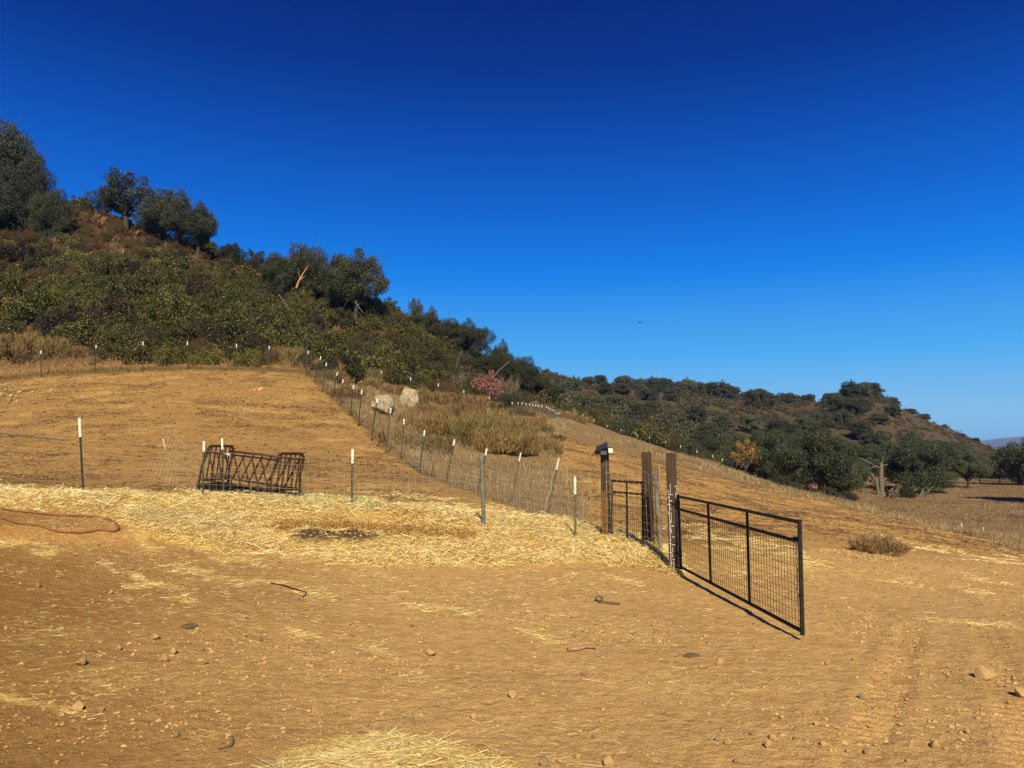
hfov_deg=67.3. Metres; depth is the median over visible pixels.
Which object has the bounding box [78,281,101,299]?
shrub
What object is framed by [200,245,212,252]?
dry bush
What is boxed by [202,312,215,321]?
shrub
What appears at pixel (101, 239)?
dry bush
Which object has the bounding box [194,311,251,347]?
shrub
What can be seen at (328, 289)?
oak tree
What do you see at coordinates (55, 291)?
shrub
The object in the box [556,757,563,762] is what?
stone
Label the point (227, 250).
oak tree
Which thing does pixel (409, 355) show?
shrub
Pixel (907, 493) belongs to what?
shrub
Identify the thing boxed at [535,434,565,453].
dry brush
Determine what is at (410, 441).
dry brush
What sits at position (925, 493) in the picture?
dead branch
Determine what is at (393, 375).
shrub
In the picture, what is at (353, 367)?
shrub
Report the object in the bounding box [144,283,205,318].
shrub
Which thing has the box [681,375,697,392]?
oak tree
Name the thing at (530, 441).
dry brush
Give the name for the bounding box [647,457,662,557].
wire fence
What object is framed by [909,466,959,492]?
oak tree
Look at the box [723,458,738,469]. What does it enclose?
shrub
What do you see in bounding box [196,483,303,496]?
feed trough
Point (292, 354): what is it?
dry brush
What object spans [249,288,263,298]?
dry bush
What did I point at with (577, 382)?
oak tree
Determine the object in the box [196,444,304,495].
hay feeder
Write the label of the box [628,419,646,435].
shrub
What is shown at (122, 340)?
shrub
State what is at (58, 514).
garden hose
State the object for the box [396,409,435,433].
dry brush
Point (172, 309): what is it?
shrub
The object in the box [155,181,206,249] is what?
oak tree
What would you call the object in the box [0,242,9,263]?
shrub
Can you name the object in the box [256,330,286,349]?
shrub
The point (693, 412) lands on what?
oak tree
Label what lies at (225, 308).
shrub
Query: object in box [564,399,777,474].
scrub
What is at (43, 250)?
shrub
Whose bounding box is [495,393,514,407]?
shrub
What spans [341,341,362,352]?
shrub
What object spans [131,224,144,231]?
dry bush
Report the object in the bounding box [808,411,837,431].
oak tree
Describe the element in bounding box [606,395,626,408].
oak tree
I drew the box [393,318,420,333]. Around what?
shrub
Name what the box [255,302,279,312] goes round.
shrub
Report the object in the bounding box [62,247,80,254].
dry bush
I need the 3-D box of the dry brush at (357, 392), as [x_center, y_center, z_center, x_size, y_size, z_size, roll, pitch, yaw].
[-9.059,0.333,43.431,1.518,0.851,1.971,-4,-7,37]
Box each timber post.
[600,454,610,533]
[641,452,654,543]
[666,453,679,573]
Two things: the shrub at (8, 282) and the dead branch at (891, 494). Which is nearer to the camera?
the shrub at (8, 282)
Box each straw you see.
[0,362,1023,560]
[0,481,683,572]
[0,485,1023,765]
[0,505,930,767]
[251,723,528,767]
[272,516,481,542]
[597,539,690,576]
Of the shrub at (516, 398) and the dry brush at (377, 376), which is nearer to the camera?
the dry brush at (377, 376)
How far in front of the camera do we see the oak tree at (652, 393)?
288.84 m
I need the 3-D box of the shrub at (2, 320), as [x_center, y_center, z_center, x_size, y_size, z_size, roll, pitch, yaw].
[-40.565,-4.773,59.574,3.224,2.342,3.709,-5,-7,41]
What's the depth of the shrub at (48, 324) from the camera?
58.03 m
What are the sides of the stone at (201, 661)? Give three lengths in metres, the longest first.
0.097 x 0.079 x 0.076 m
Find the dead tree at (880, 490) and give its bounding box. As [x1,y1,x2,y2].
[871,457,887,494]
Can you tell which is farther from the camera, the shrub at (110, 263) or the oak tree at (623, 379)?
the oak tree at (623, 379)
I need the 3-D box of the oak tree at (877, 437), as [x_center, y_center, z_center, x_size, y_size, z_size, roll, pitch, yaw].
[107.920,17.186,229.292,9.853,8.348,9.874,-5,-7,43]
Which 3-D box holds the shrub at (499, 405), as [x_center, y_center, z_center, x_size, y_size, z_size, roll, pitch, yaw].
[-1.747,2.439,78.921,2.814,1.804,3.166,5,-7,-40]
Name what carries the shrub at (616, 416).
on the ground at (672, 741)
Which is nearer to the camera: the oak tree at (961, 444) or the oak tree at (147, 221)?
the oak tree at (147, 221)
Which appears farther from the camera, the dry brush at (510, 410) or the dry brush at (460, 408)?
the dry brush at (510, 410)
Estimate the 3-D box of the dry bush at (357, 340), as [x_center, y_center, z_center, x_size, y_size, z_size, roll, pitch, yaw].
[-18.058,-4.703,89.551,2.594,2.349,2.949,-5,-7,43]
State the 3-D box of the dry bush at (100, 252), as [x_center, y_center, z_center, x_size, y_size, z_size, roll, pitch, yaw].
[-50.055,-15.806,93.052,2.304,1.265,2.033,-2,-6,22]
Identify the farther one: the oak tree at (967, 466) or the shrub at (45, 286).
the oak tree at (967, 466)
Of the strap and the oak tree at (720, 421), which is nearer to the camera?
the strap
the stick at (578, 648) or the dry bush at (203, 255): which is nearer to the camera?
the stick at (578, 648)
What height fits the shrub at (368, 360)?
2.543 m
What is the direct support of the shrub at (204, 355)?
on the hillside
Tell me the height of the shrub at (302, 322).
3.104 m
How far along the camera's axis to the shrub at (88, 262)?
82.17 m
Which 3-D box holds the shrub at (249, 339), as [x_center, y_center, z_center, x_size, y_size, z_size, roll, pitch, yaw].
[-17.507,-2.584,51.365,3.158,2.982,3.285,0,-5,-2]
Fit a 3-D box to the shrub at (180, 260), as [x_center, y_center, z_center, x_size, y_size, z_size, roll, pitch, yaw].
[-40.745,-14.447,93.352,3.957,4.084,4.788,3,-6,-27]
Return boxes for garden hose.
[0,507,119,533]
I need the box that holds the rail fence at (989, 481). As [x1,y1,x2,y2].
[957,478,1023,484]
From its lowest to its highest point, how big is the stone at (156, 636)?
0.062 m
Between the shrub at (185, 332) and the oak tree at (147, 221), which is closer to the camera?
the shrub at (185, 332)
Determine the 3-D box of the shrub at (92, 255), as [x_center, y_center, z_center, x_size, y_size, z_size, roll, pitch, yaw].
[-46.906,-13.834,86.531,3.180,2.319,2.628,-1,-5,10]
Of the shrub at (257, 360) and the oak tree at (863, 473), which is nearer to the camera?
the shrub at (257, 360)
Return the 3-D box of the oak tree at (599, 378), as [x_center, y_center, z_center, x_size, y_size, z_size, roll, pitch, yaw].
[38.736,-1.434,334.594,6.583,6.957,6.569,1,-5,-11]
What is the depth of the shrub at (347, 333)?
91.28 m
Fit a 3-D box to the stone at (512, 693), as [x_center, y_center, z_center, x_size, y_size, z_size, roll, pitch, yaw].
[0.003,2.512,6.220,0.066,0.071,0.085,-5,-7,43]
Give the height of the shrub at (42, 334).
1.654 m
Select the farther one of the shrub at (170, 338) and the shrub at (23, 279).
the shrub at (23, 279)
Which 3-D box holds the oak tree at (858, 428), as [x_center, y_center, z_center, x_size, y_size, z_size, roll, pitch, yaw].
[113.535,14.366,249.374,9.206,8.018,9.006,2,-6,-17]
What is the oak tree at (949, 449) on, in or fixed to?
on the meadow
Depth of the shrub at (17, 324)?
58.87 m
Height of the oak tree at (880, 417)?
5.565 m
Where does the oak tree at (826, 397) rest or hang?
on the hill
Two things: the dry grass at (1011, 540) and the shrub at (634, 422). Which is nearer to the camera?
the dry grass at (1011, 540)
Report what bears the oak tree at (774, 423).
on the hill
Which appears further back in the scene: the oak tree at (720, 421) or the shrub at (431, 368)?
the oak tree at (720, 421)
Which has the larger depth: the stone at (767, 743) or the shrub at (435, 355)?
the shrub at (435, 355)
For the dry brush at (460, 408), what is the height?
2.497 m
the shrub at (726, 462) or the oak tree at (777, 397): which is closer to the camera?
the shrub at (726, 462)
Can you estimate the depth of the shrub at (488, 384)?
83.52 m
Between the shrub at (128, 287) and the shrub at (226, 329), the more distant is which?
the shrub at (128, 287)
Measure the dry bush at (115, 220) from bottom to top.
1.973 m
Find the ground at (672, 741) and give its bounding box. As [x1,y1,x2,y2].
[0,369,1023,767]
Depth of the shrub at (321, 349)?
52.94 m
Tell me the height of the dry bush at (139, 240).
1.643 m
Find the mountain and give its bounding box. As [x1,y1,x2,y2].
[980,436,1023,448]
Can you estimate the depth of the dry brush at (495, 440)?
34.66 m
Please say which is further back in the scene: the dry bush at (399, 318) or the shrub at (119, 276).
the dry bush at (399, 318)
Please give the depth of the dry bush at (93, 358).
49.29 m
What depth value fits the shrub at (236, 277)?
96.27 m
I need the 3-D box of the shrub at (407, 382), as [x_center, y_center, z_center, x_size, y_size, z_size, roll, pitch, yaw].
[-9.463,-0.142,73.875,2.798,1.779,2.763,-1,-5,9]
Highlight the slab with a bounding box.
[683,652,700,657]
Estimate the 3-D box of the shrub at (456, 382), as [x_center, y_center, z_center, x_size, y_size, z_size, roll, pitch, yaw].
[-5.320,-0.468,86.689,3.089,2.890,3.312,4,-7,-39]
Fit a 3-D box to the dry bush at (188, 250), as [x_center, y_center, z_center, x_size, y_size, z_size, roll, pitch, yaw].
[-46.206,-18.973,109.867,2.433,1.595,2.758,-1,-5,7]
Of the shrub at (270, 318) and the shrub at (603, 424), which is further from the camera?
the shrub at (603, 424)
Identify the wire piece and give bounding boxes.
[271,582,306,598]
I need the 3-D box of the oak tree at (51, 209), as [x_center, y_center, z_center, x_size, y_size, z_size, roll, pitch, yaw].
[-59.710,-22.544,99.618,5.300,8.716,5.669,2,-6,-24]
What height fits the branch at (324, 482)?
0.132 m
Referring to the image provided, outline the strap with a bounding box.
[594,595,619,604]
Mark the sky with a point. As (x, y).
(800, 197)
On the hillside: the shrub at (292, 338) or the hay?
the shrub at (292, 338)
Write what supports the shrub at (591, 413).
on the ground at (672, 741)
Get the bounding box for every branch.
[0,432,34,435]
[34,436,69,439]
[295,266,307,287]
[297,482,356,486]
[375,418,386,436]
[404,478,438,482]
[407,453,479,483]
[438,476,474,490]
[512,496,550,501]
[887,487,895,497]
[918,485,934,496]
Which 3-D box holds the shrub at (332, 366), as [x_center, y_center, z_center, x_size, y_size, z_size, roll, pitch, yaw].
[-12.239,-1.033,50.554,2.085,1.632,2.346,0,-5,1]
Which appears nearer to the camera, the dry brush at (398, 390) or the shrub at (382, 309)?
the dry brush at (398, 390)
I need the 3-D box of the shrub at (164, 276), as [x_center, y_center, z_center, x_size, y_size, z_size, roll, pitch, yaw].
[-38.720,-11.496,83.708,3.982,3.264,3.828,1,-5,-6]
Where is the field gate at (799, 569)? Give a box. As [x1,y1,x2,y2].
[671,494,804,635]
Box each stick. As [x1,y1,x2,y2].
[218,735,233,748]
[567,645,595,651]
[865,694,902,699]
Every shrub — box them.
[0,238,36,262]
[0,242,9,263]
[0,266,21,298]
[0,291,7,310]
[0,314,27,334]
[0,316,6,324]
[0,325,9,334]
[0,347,13,360]
[4,294,26,309]
[5,278,63,323]
[12,270,32,288]
[15,253,51,272]
[24,236,60,261]
[31,310,49,330]
[34,333,46,353]
[38,309,94,335]
[40,279,64,290]
[45,311,104,348]
[47,275,87,291]
[47,296,88,317]
[50,282,74,300]
[57,286,93,303]
[59,298,79,309]
[70,194,95,210]
[70,271,93,285]
[73,311,112,326]
[74,292,107,311]
[76,256,108,274]
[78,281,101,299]
[79,268,96,275]
[82,251,107,260]
[86,268,117,291]
[88,342,120,360]
[90,294,145,320]
[92,322,136,347]
[94,252,120,273]
[99,274,150,301]
[106,309,139,325]
[111,257,145,275]
[113,324,160,355]
[115,268,144,287]
[118,329,158,364]
[121,253,149,264]
[127,293,155,312]
[130,255,150,268]
[132,304,184,329]
[138,264,171,284]
[138,265,157,287]
[138,324,164,335]
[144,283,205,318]
[147,288,177,301]
[147,342,186,366]
[149,320,202,346]
[151,330,199,349]
[153,281,186,298]
[155,280,193,295]
[156,307,179,317]
[158,265,184,282]
[159,249,190,269]
[160,259,190,282]
[165,243,192,262]
[170,320,194,327]
[180,272,209,288]
[181,311,209,329]
[185,313,201,329]
[185,344,228,364]
[186,263,209,278]
[190,290,228,316]
[193,241,219,251]
[193,272,233,297]
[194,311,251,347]
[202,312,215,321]
[208,270,231,282]
[216,282,252,308]
[216,300,259,326]
[216,304,228,316]
[217,264,253,289]
[219,324,273,360]
[226,302,254,316]
[227,346,271,366]
[235,287,257,306]
[243,308,255,318]
[252,304,282,316]
[252,315,296,338]
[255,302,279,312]
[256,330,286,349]
[260,278,285,301]
[261,304,299,332]
[275,295,300,308]
[278,304,292,316]
[279,320,315,348]
[280,296,298,310]
[284,280,304,296]
[289,303,313,320]
[291,337,342,364]
[293,349,315,366]
[294,286,317,306]
[297,316,314,328]
[299,299,315,312]
[301,326,330,345]
[304,310,331,331]
[308,298,337,328]
[309,357,339,372]
[317,322,348,350]
[326,346,366,376]
[327,337,350,353]
[333,307,356,330]
[336,325,357,342]
[336,344,367,383]
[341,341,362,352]
[353,347,373,357]
[354,355,372,371]
[355,330,379,345]
[358,294,391,318]
[364,366,381,379]
[366,344,386,355]
[370,340,408,378]
[380,358,405,385]
[383,297,401,314]
[386,325,412,344]
[391,346,415,351]
[392,334,425,354]
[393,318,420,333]
[393,349,417,374]
[402,343,424,368]
[404,374,421,386]
[407,326,438,350]
[409,374,436,392]
[414,366,444,378]
[415,343,447,367]
[415,368,439,383]
[432,336,460,354]
[438,348,459,369]
[451,370,470,388]
[454,366,485,387]
[468,384,491,401]
[470,370,504,400]
[494,400,505,409]
[495,372,523,395]
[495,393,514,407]
[506,390,520,406]
[581,410,596,423]
[594,414,607,426]
[597,406,612,422]
[607,413,624,423]
[620,419,635,436]
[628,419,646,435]
[641,431,661,445]
[659,432,680,451]
[664,430,684,440]
[694,446,712,457]
[710,452,731,464]
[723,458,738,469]
[770,475,791,485]
[785,481,805,490]
[817,486,841,498]
[840,491,859,501]
[898,487,916,497]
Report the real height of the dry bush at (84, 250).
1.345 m
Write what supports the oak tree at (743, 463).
on the ground at (672, 741)
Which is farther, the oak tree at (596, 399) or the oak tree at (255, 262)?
the oak tree at (596, 399)
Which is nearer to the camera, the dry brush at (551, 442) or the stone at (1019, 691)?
the stone at (1019, 691)
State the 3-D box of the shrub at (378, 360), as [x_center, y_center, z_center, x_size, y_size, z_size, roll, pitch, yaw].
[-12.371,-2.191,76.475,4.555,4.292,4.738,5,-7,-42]
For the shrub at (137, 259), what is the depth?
89.94 m
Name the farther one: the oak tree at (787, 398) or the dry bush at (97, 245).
the oak tree at (787, 398)
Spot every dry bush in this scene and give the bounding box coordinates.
[0,228,14,240]
[6,332,17,345]
[9,228,23,237]
[10,349,39,364]
[12,231,33,243]
[17,283,28,295]
[18,230,40,237]
[21,228,45,242]
[24,266,48,278]
[38,238,56,244]
[47,350,66,358]
[58,241,81,249]
[58,265,72,273]
[61,352,76,358]
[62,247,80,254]
[63,261,85,278]
[71,224,92,237]
[76,212,93,219]
[79,244,94,252]
[81,355,106,365]
[89,209,108,220]
[91,230,109,239]
[91,237,109,250]
[91,248,104,255]
[95,237,107,244]
[101,229,114,238]
[102,250,121,260]
[103,215,119,222]
[105,223,121,233]
[105,243,117,249]
[108,216,125,225]
[110,241,122,248]
[118,239,136,248]
[124,244,149,258]
[127,236,144,244]
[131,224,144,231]
[143,234,163,245]
[143,240,155,247]
[166,240,177,248]
[179,337,216,359]
[184,246,195,255]
[199,251,210,258]
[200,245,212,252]
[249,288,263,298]
[256,348,283,364]
[314,325,321,335]
[333,376,361,387]
[350,334,367,348]
[392,314,403,322]
[434,378,458,392]
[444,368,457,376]
[481,396,496,409]
[521,396,529,406]
[523,385,535,395]
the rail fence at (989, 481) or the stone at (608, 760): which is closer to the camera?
the stone at (608, 760)
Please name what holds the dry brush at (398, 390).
on the ground at (672, 741)
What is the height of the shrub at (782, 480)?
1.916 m
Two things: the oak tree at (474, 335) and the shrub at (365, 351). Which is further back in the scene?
the oak tree at (474, 335)
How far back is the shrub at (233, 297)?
77.51 m
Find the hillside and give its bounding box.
[0,214,517,394]
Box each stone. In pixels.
[73,701,83,711]
[75,657,86,664]
[97,706,104,710]
[152,634,159,639]
[160,653,168,661]
[170,647,177,654]
[173,731,179,737]
[181,623,198,627]
[196,658,206,664]
[425,648,435,655]
[470,713,477,719]
[508,689,516,698]
[539,756,547,766]
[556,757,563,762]
[574,753,581,759]
[603,755,613,765]
[716,657,724,665]
[724,738,731,745]
[764,739,771,747]
[768,734,775,739]
[821,740,827,745]
[858,692,865,699]
[863,748,868,754]
[930,739,938,748]
[974,666,995,679]
[1014,687,1023,696]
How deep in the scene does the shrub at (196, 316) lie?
64.14 m
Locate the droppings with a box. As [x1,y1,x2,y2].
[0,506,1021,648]
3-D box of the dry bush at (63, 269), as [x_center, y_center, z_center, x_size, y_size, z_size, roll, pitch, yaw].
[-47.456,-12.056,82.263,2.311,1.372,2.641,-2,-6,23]
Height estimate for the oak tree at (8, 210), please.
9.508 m
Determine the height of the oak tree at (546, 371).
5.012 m
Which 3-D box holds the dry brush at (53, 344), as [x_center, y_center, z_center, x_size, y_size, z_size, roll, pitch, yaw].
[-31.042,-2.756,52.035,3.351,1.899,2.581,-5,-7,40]
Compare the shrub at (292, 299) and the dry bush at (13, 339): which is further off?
the shrub at (292, 299)
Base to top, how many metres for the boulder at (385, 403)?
1.262 m
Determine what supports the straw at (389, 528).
on the ground at (672, 741)
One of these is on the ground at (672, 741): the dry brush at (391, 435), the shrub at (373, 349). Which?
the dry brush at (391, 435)
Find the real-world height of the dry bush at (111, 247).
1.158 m
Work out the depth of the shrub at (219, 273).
94.21 m
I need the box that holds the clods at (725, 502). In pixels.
[0,362,1023,557]
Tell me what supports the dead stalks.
on the ground at (672, 741)
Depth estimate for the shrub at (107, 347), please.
50.23 m
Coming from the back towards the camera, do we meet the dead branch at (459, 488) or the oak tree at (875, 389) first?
the oak tree at (875, 389)
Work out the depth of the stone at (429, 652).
7.47 m
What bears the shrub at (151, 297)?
on the hillside
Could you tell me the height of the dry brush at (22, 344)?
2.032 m
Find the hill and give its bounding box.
[553,379,1007,479]
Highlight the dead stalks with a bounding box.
[0,360,1022,558]
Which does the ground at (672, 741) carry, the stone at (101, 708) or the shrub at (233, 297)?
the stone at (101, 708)
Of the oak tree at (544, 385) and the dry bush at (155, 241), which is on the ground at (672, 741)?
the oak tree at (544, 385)
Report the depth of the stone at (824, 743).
5.17 m
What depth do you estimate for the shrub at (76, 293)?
67.50 m
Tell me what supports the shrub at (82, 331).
on the hillside
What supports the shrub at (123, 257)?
on the hillside
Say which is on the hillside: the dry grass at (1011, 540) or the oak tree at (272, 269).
the oak tree at (272, 269)
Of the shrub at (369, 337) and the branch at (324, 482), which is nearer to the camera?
the branch at (324, 482)
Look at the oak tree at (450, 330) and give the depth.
111.61 m
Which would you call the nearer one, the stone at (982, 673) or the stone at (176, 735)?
the stone at (176, 735)
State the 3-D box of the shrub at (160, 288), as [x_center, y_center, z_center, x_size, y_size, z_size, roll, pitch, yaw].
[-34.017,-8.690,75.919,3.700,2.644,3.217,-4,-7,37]
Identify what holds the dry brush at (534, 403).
on the ground at (672, 741)
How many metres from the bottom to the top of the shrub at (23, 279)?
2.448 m
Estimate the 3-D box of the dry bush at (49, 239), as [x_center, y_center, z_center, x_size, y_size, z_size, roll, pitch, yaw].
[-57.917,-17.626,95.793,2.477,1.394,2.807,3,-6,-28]
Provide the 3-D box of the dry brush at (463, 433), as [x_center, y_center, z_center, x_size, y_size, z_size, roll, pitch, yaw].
[-2.089,2.055,36.828,3.326,1.821,3.457,-3,-6,28]
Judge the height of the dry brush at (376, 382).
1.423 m
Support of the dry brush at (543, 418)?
on the ground at (672, 741)
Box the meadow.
[837,479,1023,535]
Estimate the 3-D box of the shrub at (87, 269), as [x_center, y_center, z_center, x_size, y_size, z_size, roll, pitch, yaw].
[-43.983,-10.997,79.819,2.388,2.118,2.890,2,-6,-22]
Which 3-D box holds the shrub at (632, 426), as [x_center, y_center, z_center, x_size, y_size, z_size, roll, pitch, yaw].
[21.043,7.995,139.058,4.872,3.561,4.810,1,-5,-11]
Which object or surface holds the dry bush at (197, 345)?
on the hillside
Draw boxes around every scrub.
[0,200,589,417]
[526,367,1002,479]
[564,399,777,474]
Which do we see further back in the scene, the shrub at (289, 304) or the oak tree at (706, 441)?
the oak tree at (706, 441)
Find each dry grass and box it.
[0,363,558,515]
[308,365,594,514]
[543,420,1023,549]
[694,456,906,491]
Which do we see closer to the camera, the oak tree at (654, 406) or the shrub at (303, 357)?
the shrub at (303, 357)
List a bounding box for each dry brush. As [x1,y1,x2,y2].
[0,330,39,355]
[33,334,75,356]
[69,345,91,356]
[214,348,226,357]
[266,346,293,361]
[274,345,318,364]
[306,358,343,369]
[315,367,349,383]
[325,387,350,396]
[343,384,366,397]
[359,368,382,380]
[361,373,382,388]
[377,425,408,442]
[378,382,403,395]
[387,420,417,434]
[392,413,422,423]
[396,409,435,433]
[403,430,434,448]
[407,401,455,416]
[413,383,430,404]
[413,430,455,451]
[425,405,471,435]
[429,390,454,404]
[443,394,487,419]
[443,413,509,445]
[445,389,469,403]
[463,401,510,429]
[465,392,491,407]
[470,421,525,452]
[492,400,503,408]
[492,406,513,415]
[493,410,514,422]
[494,409,539,432]
[495,426,544,454]
[513,424,541,434]
[514,406,526,415]
[522,408,537,417]
[522,430,549,448]
[523,399,542,409]
[525,417,541,426]
[530,415,546,423]
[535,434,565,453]
[537,403,550,413]
[538,421,553,434]
[544,443,564,455]
[549,404,557,413]
[549,434,567,440]
[555,408,566,417]
[561,410,574,419]
[573,414,583,422]
[576,415,588,422]
[586,416,594,422]
[841,531,914,555]
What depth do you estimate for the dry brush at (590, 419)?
119.69 m
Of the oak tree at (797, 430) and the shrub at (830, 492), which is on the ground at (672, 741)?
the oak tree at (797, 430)
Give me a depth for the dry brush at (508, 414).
57.48 m
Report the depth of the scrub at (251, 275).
102.72 m
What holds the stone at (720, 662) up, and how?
on the ground at (672, 741)
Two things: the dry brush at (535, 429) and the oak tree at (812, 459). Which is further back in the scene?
the oak tree at (812, 459)
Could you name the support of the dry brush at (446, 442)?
on the ground at (672, 741)
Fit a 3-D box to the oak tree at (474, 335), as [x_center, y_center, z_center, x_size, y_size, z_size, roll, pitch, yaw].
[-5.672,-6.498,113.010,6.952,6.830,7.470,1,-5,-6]
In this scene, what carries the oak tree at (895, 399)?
on the hill
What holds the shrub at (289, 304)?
on the hillside
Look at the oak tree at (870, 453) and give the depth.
146.80 m
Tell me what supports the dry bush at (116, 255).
on the hillside
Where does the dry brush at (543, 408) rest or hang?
on the ground at (672, 741)
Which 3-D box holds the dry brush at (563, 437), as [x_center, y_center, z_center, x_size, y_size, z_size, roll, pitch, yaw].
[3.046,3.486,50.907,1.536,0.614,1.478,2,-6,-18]
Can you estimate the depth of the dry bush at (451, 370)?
92.38 m
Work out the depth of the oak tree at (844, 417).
268.35 m
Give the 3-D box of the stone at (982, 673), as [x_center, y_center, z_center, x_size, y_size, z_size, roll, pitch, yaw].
[4.203,2.578,6.834,0.168,0.131,0.144,-1,-14,3]
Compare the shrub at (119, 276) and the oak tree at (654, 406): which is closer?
the shrub at (119, 276)
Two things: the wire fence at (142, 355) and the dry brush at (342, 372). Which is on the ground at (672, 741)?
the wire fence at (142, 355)
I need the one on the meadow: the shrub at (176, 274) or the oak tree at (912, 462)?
the oak tree at (912, 462)
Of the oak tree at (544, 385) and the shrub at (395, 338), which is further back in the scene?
the oak tree at (544, 385)
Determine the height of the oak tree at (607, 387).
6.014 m
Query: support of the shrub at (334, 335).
on the hillside
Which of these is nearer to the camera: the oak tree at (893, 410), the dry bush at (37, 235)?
the dry bush at (37, 235)
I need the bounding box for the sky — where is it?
[0,0,1023,440]
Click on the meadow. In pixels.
(987, 525)
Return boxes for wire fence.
[0,337,308,379]
[0,418,662,547]
[306,351,600,527]
[381,370,489,398]
[512,402,559,418]
[567,412,722,464]
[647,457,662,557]
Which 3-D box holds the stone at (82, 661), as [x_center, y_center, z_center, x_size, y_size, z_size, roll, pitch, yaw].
[-3.758,2.429,6.717,0.081,0.074,0.094,-4,-8,13]
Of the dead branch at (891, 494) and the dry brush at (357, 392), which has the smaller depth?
the dry brush at (357, 392)
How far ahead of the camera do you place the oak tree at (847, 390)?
357.24 m
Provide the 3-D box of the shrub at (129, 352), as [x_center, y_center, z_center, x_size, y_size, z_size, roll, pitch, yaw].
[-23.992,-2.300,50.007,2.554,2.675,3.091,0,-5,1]
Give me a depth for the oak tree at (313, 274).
107.38 m
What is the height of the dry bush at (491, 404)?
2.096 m
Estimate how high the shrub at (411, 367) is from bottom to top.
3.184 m
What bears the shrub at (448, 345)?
on the hillside
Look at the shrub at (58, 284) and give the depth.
70.86 m
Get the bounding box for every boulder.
[371,395,394,415]
[397,387,418,407]
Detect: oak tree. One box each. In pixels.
[0,113,51,182]
[0,145,58,219]
[0,185,30,231]
[27,185,73,236]
[85,186,117,214]
[94,166,165,229]
[131,193,186,240]
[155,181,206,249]
[170,200,220,256]
[216,243,246,263]
[238,248,264,271]
[252,245,288,286]
[268,239,332,300]
[313,247,357,308]
[324,238,390,321]
[403,298,424,325]
[418,305,441,334]
[431,311,467,342]
[455,317,496,359]
[468,354,511,378]
[485,339,513,361]
[498,353,541,391]
[528,369,551,395]
[541,368,551,374]
[543,380,561,404]
[551,383,565,392]
[558,393,574,401]
[564,379,581,389]
[571,393,590,407]
[579,376,595,385]
[588,395,605,409]
[593,374,607,383]
[597,382,615,394]
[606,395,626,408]
[612,375,633,388]
[613,382,631,394]
[629,376,647,389]
[629,403,652,419]
[634,387,658,400]
[642,398,662,413]
[645,376,660,391]
[656,377,675,393]
[662,386,680,400]
[664,409,686,421]
[671,381,685,392]
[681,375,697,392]
[684,405,706,421]
[684,433,720,452]
[692,381,707,395]
[697,421,722,436]
[699,381,720,397]
[710,413,731,428]
[714,440,749,459]
[716,379,734,398]
[719,433,741,442]
[723,386,745,398]
[730,438,762,471]
[737,412,762,433]
[738,426,801,479]
[744,388,770,407]
[759,392,775,407]
[761,418,792,432]
[764,418,861,493]
[774,394,781,402]
[776,392,796,403]
[781,422,803,439]
[785,428,804,443]
[790,414,819,432]
[801,394,815,401]
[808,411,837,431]
[821,392,842,404]
[821,396,849,412]
[825,456,871,493]
[829,409,855,427]
[838,379,867,397]
[843,416,873,436]
[844,396,871,415]
[850,442,887,482]
[853,381,872,398]
[855,431,892,450]
[860,396,873,408]
[863,381,885,396]
[869,412,889,423]
[877,426,957,493]
[878,440,907,455]
[883,405,902,416]
[887,396,900,403]
[907,408,918,414]
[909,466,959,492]
[915,413,930,418]
[926,441,964,477]
[949,444,1001,487]
[951,439,990,477]
[976,446,1023,484]
[1001,437,1023,485]
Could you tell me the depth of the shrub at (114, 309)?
60.41 m
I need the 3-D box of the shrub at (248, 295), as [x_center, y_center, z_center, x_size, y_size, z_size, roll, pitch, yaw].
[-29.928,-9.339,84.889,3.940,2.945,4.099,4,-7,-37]
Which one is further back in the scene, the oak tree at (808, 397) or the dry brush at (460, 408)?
the oak tree at (808, 397)
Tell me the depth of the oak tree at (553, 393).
117.53 m
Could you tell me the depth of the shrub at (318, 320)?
90.16 m
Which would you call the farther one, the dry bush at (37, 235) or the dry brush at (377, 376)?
the dry bush at (37, 235)
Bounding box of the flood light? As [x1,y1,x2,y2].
[594,442,613,455]
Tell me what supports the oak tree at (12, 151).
on the hillside
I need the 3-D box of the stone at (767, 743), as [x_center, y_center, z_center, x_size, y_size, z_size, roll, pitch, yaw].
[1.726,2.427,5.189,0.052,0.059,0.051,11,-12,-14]
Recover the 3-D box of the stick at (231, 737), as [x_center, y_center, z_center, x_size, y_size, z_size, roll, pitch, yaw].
[-1.921,2.435,5.229,0.078,0.019,0.234,0,-5,0]
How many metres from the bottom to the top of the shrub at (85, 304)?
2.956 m
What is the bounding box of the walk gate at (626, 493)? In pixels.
[606,479,643,541]
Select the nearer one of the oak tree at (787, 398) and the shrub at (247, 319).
the shrub at (247, 319)
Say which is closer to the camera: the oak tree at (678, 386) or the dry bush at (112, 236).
the dry bush at (112, 236)
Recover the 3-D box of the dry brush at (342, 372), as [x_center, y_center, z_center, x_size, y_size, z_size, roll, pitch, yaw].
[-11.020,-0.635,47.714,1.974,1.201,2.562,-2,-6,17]
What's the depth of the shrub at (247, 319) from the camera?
62.61 m
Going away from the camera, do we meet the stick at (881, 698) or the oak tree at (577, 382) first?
the stick at (881, 698)
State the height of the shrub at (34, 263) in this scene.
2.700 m
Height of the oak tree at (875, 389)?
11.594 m
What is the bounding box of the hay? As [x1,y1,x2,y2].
[254,491,384,511]

